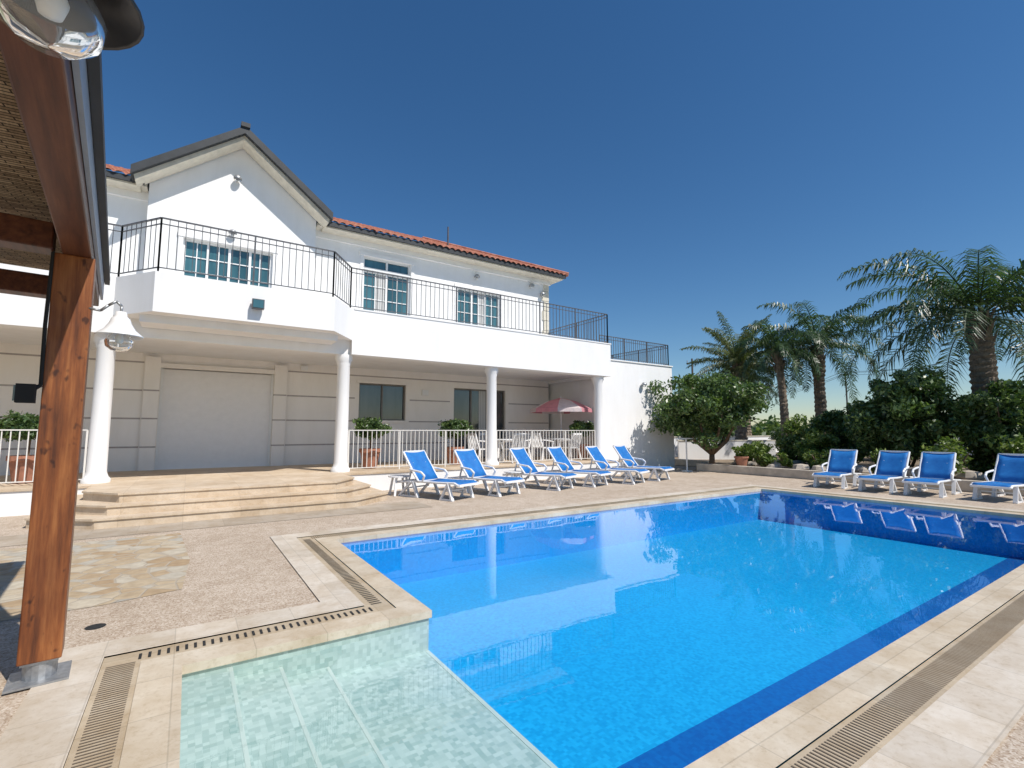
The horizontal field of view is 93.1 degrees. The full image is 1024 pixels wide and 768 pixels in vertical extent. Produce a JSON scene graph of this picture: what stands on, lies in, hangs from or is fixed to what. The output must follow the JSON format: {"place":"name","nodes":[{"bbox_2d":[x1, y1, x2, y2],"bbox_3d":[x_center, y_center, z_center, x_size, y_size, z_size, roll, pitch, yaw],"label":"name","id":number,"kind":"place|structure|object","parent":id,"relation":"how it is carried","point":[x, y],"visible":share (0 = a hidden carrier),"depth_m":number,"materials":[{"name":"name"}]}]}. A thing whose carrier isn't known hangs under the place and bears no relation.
{"place":"outdoors","nodes":[
{"label":"outdoors","id":0,"kind":"place"},
{"bbox_2d":[0,533,189,620],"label":"crazy paving","id":1,"kind":"structure","parent":0,"point":[103,572],"depth_m":5.53,"materials":[{"name":"stone"}]},
{"bbox_2d":[0,466,1023,767],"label":"patio paving","id":2,"kind":"structure","parent":0,"point":[240,570],"depth_m":6.52,"materials":[{"name":"beige stone"}]},
{"bbox_2d":[0,20,109,694],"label":"wooden pergola","id":3,"kind":"object","parent":2,"relation":"on","point":[53,205],"visible":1,"depth_m":3.11,"materials":[{"name":"brown wood"}]},
{"bbox_2d":[0,0,144,59],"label":"bell wall lamp","id":4,"kind":"object","parent":3,"relation":"attached to","point":[73,29],"visible":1,"depth_m":1.16,"materials":[{"name":"white metal"}]},
{"bbox_2d":[89,300,143,351],"bbox_3d":[-2.763,-0.407,3.418,0.276,0.364,0.276,-2,-6,23],"label":"bell wall lamp","id":5,"kind":"object","parent":3,"relation":"attached to","point":[118,332],"visible":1,"depth_m":3.37,"materials":[{"name":"white plastic"}]},
{"bbox_2d":[84,623,105,629],"bbox_3d":[-3.419,1.989,3.978,0.140,0.003,0.140,4,-7,-33],"label":"floor drain","id":6,"kind":"object","parent":2,"relation":"on","point":[95,626],"visible":1,"depth_m":3.97,"materials":[{"name":"grey metal"}]},
{"bbox_2d":[0,501,431,546],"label":"paving band","id":7,"kind":"object","parent":2,"relation":"on","point":[13,540],"visible":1,"depth_m":8.49,"materials":[{"name":"stone"}]},
{"bbox_2d":[0,121,674,529],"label":"white villa","id":8,"kind":"object","parent":2,"relation":"on","point":[284,327],"visible":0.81,"depth_m":14.71,"materials":[{"name":"paint"}]},
{"bbox_2d":[0,409,38,482],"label":"potted topiary","id":9,"kind":"object","parent":8,"relation":"on","point":[15,420],"visible":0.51,"depth_m":10.16,"materials":[{"name":"green plant"}]},
{"bbox_2d":[154,368,273,469],"bbox_3d":[-8.981,1.073,14.793,2.950,2.920,0.120,4,-7,-33],"label":"garage door","id":10,"kind":"structure","parent":8,"relation":"in","point":[206,419],"depth_m":14.72,"materials":[{"name":"paint"}]},
{"bbox_2d":[181,238,499,327],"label":"upper windows","id":11,"kind":"structure","parent":8,"relation":"in","point":[485,313],"depth_m":17.77,"materials":[{"name":"blue glass"}]},
{"bbox_2d":[351,417,391,466],"bbox_3d":[-4.183,1.738,14.489,1.134,1.519,1.078,-1,-6,6],"label":"potted topiary","id":12,"kind":"object","parent":8,"relation":"on","point":[371,423],"visible":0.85,"depth_m":14.27,"materials":[{"name":"green plant"}]},
{"bbox_2d":[358,383,503,457],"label":"ground floor windows","id":13,"kind":"structure","parent":8,"relation":"in","point":[384,401],"depth_m":19.30,"materials":[{"name":"clear glass"}]},
{"bbox_2d":[437,418,474,464],"bbox_3d":[-1.866,1.891,16.048,1.087,1.513,1.158,-4,-7,36],"label":"potted topiary","id":14,"kind":"object","parent":8,"relation":"on","point":[454,424],"visible":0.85,"depth_m":15.84,"materials":[{"name":"green plant"}]},
{"bbox_2d":[466,433,484,461],"bbox_3d":[-1.178,2.251,17.077,0.750,1.033,0.711,5,-8,-43],"label":"plastic armchair","id":15,"kind":"object","parent":8,"relation":"on","point":[472,445],"visible":0.52,"depth_m":16.88,"materials":[{"name":"white plastic"}]},
{"bbox_2d":[478,433,500,457],"bbox_3d":[-0.889,2.393,18.541,0.711,1.033,0.749,4,-7,-33],"label":"plastic armchair","id":16,"kind":"object","parent":8,"relation":"on","point":[483,440],"visible":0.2,"depth_m":18.69,"materials":[{"name":"white plastic"}]},
{"bbox_2d":[484,439,513,461],"bbox_3d":[-0.402,2.419,17.711,1.210,0.813,1.210,4,-7,-33],"label":"patio table","id":17,"kind":"object","parent":8,"relation":"on","point":[503,448],"visible":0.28,"depth_m":17.28,"materials":[{"name":"white plastic"}]},
{"bbox_2d":[500,433,524,463],"bbox_3d":[0.062,2.238,16.946,0.711,1.033,0.750,4,-7,-38],"label":"plastic armchair","id":18,"kind":"object","parent":8,"relation":"on","point":[515,444],"visible":0.64,"depth_m":16.76,"materials":[{"name":"white plastic"}]},
{"bbox_2d":[508,433,530,459],"bbox_3d":[0.322,2.383,18.445,0.750,1.033,0.711,4,-7,-38],"label":"plastic armchair","id":19,"kind":"object","parent":8,"relation":"on","point":[526,444],"visible":0.31,"depth_m":18.41,"materials":[{"name":"white plastic"}]},
{"bbox_2d":[533,433,553,459],"bbox_3d":[1.151,2.401,18.623,0.750,1.033,0.711,4,-7,-38],"label":"plastic armchair","id":20,"kind":"object","parent":8,"relation":"on","point":[539,444],"visible":0.62,"depth_m":18.40,"materials":[{"name":"white plastic"}]},
{"bbox_2d":[545,438,573,458],"bbox_3d":[1.917,2.579,19.364,1.210,0.813,1.210,4,-7,-33],"label":"patio table","id":21,"kind":"object","parent":8,"relation":"on","point":[558,445],"visible":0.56,"depth_m":19.21,"materials":[{"name":"white plastic"}]},
{"bbox_2d":[530,396,591,457],"bbox_3d":[1.986,1.752,19.611,2.347,2.500,2.347,1,-6,-11],"label":"patio umbrella","id":22,"kind":"object","parent":8,"relation":"on","point":[560,406],"visible":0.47,"depth_m":18.96,"materials":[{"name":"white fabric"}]},
{"bbox_2d":[558,433,581,459],"bbox_3d":[2.231,2.395,18.561,0.711,1.033,0.750,5,-8,-43],"label":"plastic armchair","id":23,"kind":"object","parent":8,"relation":"on","point":[573,441],"visible":0.66,"depth_m":18.38,"materials":[{"name":"white plastic"}]},
{"bbox_2d":[567,420,593,457],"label":"potted topiary","id":24,"kind":"object","parent":8,"relation":"on","point":[580,425],"visible":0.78,"depth_m":18.89,"materials":[{"name":"green plant"}]},
{"bbox_2d":[388,474,409,495],"bbox_3d":[-2.837,2.552,12.213,0.567,0.488,0.567,4,-7,-33],"label":"plastic side table","id":25,"kind":"object","parent":2,"relation":"on","point":[401,476],"visible":0.86,"depth_m":12.15,"materials":[{"name":"white plastic"}]},
{"bbox_2d":[397,450,478,501],"bbox_3d":[-1.846,2.209,11.872,2.084,1.130,0.890,-4,-7,34],"label":"sun lounger","id":26,"kind":"object","parent":2,"relation":"on","point":[421,469],"visible":0.98,"depth_m":11.96,"materials":[{"name":"blue fabric"}]},
{"bbox_2d":[447,449,524,496],"bbox_3d":[-0.699,2.287,12.672,2.084,1.130,0.890,-5,-7,40],"label":"sun lounger","id":27,"kind":"object","parent":2,"relation":"on","point":[471,466],"visible":0.94,"depth_m":12.82,"materials":[{"name":"blue fabric"}]},
{"bbox_2d":[0,484,1023,767],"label":"swimming pool","id":28,"kind":"structure","parent":2,"relation":"in","point":[754,626],"depth_m":4.39,"materials":[{"name":"liquid"}]},
{"bbox_2d":[504,471,522,488],"bbox_3d":[0.036,2.713,13.753,0.540,0.465,0.540,4,-7,-33],"label":"plastic side table","id":29,"kind":"object","parent":2,"relation":"on","point":[512,472],"visible":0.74,"depth_m":13.71,"materials":[{"name":"white plastic"}]},
{"bbox_2d":[502,447,577,490],"bbox_3d":[0.788,2.396,13.801,2.084,1.130,0.890,-4,-7,35],"label":"sun lounger","id":30,"kind":"object","parent":2,"relation":"on","point":[525,463],"visible":0.94,"depth_m":13.86,"materials":[{"name":"blue fabric"}]},
{"bbox_2d":[541,447,612,487],"bbox_3d":[1.928,2.478,14.642,2.084,1.130,0.890,-5,-7,39],"label":"sun lounger","id":31,"kind":"object","parent":2,"relation":"on","point":[561,460],"visible":0.93,"depth_m":14.72,"materials":[{"name":"blue fabric"}]},
{"bbox_2d":[579,446,649,484],"bbox_3d":[3.222,2.549,15.371,2.084,1.130,0.890,-4,-7,38],"label":"sun lounger","id":32,"kind":"object","parent":2,"relation":"on","point":[599,459],"visible":0.93,"depth_m":15.43,"materials":[{"name":"blue fabric"}]},
{"bbox_2d":[611,445,674,480],"bbox_3d":[4.323,2.645,16.362,2.084,1.130,0.890,-5,-7,42],"label":"sun lounger","id":33,"kind":"object","parent":2,"relation":"on","point":[626,457],"visible":0.92,"depth_m":16.44,"materials":[{"name":"blue fabric"}]},
{"bbox_2d":[677,438,693,471],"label":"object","id":34,"kind":"object","parent":2,"relation":"on","point":[686,470],"visible":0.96,"depth_m":19.30,"materials":[{"name":"grey metal"}]},
{"bbox_2d":[812,449,861,488],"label":"sun lounger","id":35,"kind":"object","parent":2,"relation":"on","point":[841,463],"visible":0.99,"depth_m":14.44,"materials":[{"name":"blue fabric"}]},
{"bbox_2d":[856,450,914,493],"bbox_3d":[10.198,2.372,13.232,1.969,1.068,0.840,4,-7,-34],"label":"sun lounger","id":36,"kind":"object","parent":2,"relation":"on","point":[891,466],"visible":0.94,"depth_m":13.40,"materials":[{"name":"blue fabric"}]},
{"bbox_2d":[901,451,961,497],"bbox_3d":[10.742,2.292,12.416,1.969,1.068,0.840,4,-7,-35],"label":"sun lounger","id":37,"kind":"object","parent":2,"relation":"on","point":[938,468],"visible":0.99,"depth_m":12.57,"materials":[{"name":"blue fabric"}]},
{"bbox_2d":[969,453,1023,503],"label":"sun lounger","id":38,"kind":"object","parent":2,"relation":"on","point":[1008,471],"visible":0.99,"depth_m":11.65,"materials":[{"name":"blue fabric"}]},
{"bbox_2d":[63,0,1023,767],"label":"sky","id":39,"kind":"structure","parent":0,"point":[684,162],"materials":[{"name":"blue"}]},
{"label":"ground","id":40,"kind":"structure","parent":0,"visible":0},
{"bbox_2d":[686,358,696,375],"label":"utility pole","id":41,"kind":"object","parent":40,"relation":"on","point":[692,366],"visible":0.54,"depth_m":60.40,"materials":[{"name":"grey wood"}]},
{"bbox_2d":[710,350,793,435],"bbox_3d":[15.226,1.119,31.057,5.114,7.032,4.941,4,-7,-33],"label":"date palm","id":42,"kind":"object","parent":40,"relation":"on","point":[749,431],"visible":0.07,"depth_m":30.63,"materials":[{"name":"green plant"}]},
{"bbox_2d":[674,414,958,437],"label":"distant trees","id":43,"kind":"object","parent":40,"relation":"on","point":[769,425],"visible":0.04,"depth_m":63.31,"materials":[{"name":"green plant"}]},
{"bbox_2d":[674,436,972,456],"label":"boundary wall","id":44,"kind":"structure","parent":40,"relation":"on","point":[731,438],"depth_m":29.23,"materials":[{"name":"white paint"}]},
{"bbox_2d":[675,453,992,493],"bbox_3d":[21.055,3.437,19.843,22.700,0.210,24.150,4,-7,-33],"label":"planting bed","id":45,"kind":"object","parent":40,"relation":"on","point":[867,463],"visible":0.15,"depth_m":21.65,"materials":[{"name":"soil"}]},
{"bbox_2d":[646,368,774,463],"bbox_3d":[8.010,1.520,19.877,4.772,4.052,5.091,-3,-6,31],"label":"lemon tree","id":46,"kind":"object","parent":45,"relation":"on","point":[712,407],"visible":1,"depth_m":18.89,"materials":[{"name":"green plant"}]},
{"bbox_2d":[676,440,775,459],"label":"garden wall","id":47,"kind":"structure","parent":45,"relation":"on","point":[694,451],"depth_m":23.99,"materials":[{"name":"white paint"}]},
{"bbox_2d":[681,311,788,439],"bbox_3d":[13.065,0.183,28.162,5.792,8.338,5.922,0,-6,4],"label":"date palm","id":48,"kind":"object","parent":45,"relation":"on","point":[730,356],"visible":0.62,"depth_m":27.74,"materials":[{"name":"green plant"}]},
{"bbox_2d":[731,444,752,465],"bbox_3d":[8.765,2.745,18.488,0.725,0.886,0.642,0,-6,-4],"label":"terracotta planter","id":49,"kind":"object","parent":45,"relation":"on","point":[742,459],"visible":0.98,"depth_m":18.32,"materials":[{"name":"orange ceramic"}]},
{"bbox_2d":[735,443,757,461],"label":"shrub","id":50,"kind":"object","parent":45,"relation":"on","point":[751,457],"visible":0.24,"depth_m":19.80,"materials":[{"name":"green plant"}]},
{"bbox_2d":[750,440,773,453],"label":"shrub","id":51,"kind":"object","parent":45,"relation":"on","point":[758,443],"visible":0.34,"depth_m":21.80,"materials":[{"name":"green plant"}]},
{"bbox_2d":[751,446,776,466],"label":"shrub","id":52,"kind":"object","parent":45,"relation":"on","point":[764,459],"visible":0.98,"depth_m":18.36,"materials":[{"name":"green plant"}]},
{"bbox_2d":[768,426,780,449],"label":"garden shrub","id":53,"kind":"object","parent":45,"relation":"on","point":[775,433],"visible":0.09,"depth_m":28.38,"materials":[{"name":"green plant"}]},
{"bbox_2d":[777,451,793,468],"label":"shrub","id":54,"kind":"object","parent":45,"relation":"on","point":[784,460],"visible":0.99,"depth_m":17.57,"materials":[{"name":"green plant"}]},
{"bbox_2d":[734,314,839,444],"bbox_3d":[13.427,0.343,24.312,4.928,7.287,4.740,4,-7,-33],"label":"queen palm","id":55,"kind":"object","parent":45,"relation":"on","point":[770,342],"visible":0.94,"depth_m":24.14,"materials":[{"name":"green plant"}]},
{"bbox_2d":[778,434,809,460],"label":"garden shrub","id":56,"kind":"object","parent":45,"relation":"on","point":[788,442],"visible":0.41,"depth_m":20.05,"materials":[{"name":"green plant"}]},
{"bbox_2d":[774,414,822,460],"bbox_3d":[13.425,2.624,22.516,2.268,2.534,2.250,4,-7,-33],"label":"garden shrub","id":57,"kind":"object","parent":45,"relation":"on","point":[792,425],"visible":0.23,"depth_m":22.23,"materials":[{"name":"green plant"}]},
{"bbox_2d":[801,449,828,466],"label":"shrub","id":58,"kind":"object","parent":45,"relation":"on","point":[815,457],"visible":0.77,"depth_m":16.80,"materials":[{"name":"green plant"}]},
{"bbox_2d":[792,424,839,463],"bbox_3d":[11.593,2.419,18.572,1.743,1.814,1.636,0,-6,4],"label":"garden shrub","id":59,"kind":"object","parent":45,"relation":"on","point":[819,443],"visible":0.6,"depth_m":18.31,"materials":[{"name":"green plant"}]},
{"bbox_2d":[749,300,897,433],"bbox_3d":[16.346,-0.162,25.353,6.991,8.493,6.313,4,-7,-33],"label":"queen palm","id":60,"kind":"object","parent":45,"relation":"on","point":[820,400],"visible":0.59,"depth_m":25.07,"materials":[{"name":"green plant"}]},
{"bbox_2d":[808,400,877,464],"bbox_3d":[13.628,2.017,19.758,2.781,2.841,3.049,4,-7,-33],"label":"garden shrub","id":61,"kind":"object","parent":45,"relation":"on","point":[830,422],"visible":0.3,"depth_m":19.75,"materials":[{"name":"green plant"}]},
{"bbox_2d":[731,459,984,480],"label":"garden rocks","id":62,"kind":"object","parent":45,"relation":"on","point":[966,475],"visible":0.36,"depth_m":16.08,"materials":[{"name":"beige stone"}]},
{"bbox_2d":[867,448,885,472],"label":"shrub","id":63,"kind":"object","parent":45,"relation":"on","point":[875,456],"visible":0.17,"depth_m":15.27,"materials":[{"name":"green plant"}]},
{"bbox_2d":[866,422,919,460],"bbox_3d":[17.696,2.296,22.973,3.928,2.921,4.835,-4,-7,34],"label":"garden shrub","id":64,"kind":"object","parent":45,"relation":"on","point":[886,443],"visible":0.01,"depth_m":21.98,"materials":[{"name":"green plant"}]},
{"bbox_2d":[841,364,962,466],"bbox_3d":[13.512,1.243,16.712,3.949,3.792,3.340,4,-7,-33],"label":"garden shrub","id":65,"kind":"object","parent":45,"relation":"on","point":[895,414],"visible":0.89,"depth_m":16.18,"materials":[{"name":"green plant"}]},
{"bbox_2d":[837,244,1023,454],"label":"queen palm","id":66,"kind":"object","parent":45,"relation":"on","point":[979,330],"visible":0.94,"depth_m":16.86,"materials":[{"name":"green plant"}]},
{"bbox_2d":[920,433,972,474],"bbox_3d":[12.652,2.114,14.098,1.523,1.361,1.071,4,-7,-33],"label":"shrub","id":67,"kind":"object","parent":45,"relation":"on","point":[960,452],"visible":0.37,"depth_m":13.94,"materials":[{"name":"green plant"}]},
{"bbox_2d":[942,379,1023,476],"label":"garden shrub","id":68,"kind":"object","parent":45,"relation":"on","point":[984,424],"visible":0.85,"depth_m":14.71,"materials":[{"name":"green plant"}]},
{"bbox_2d":[990,432,1023,465],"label":"shrub","id":69,"kind":"object","parent":45,"relation":"on","point":[1013,448],"visible":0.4,"depth_m":13.10,"materials":[{"name":"green plant"}]},
{"bbox_2d":[840,371,848,410],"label":"utility pole","id":70,"kind":"object","parent":40,"relation":"on","point":[846,393],"visible":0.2,"depth_m":90.13,"materials":[{"name":"grey wood"}]},
{"bbox_2d":[765,345,1023,398],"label":"power lines","id":71,"kind":"object","parent":70,"relation":"attached to","point":[887,370],"visible":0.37,"depth_m":82.45,"materials":[{"name":"black metal"}]},
{"bbox_2d":[675,459,1023,495],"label":"stone kerb","id":72,"kind":"structure","parent":40,"relation":"on","point":[705,465],"depth_m":16.80,"materials":[{"name":"beige stone"}]}
]}

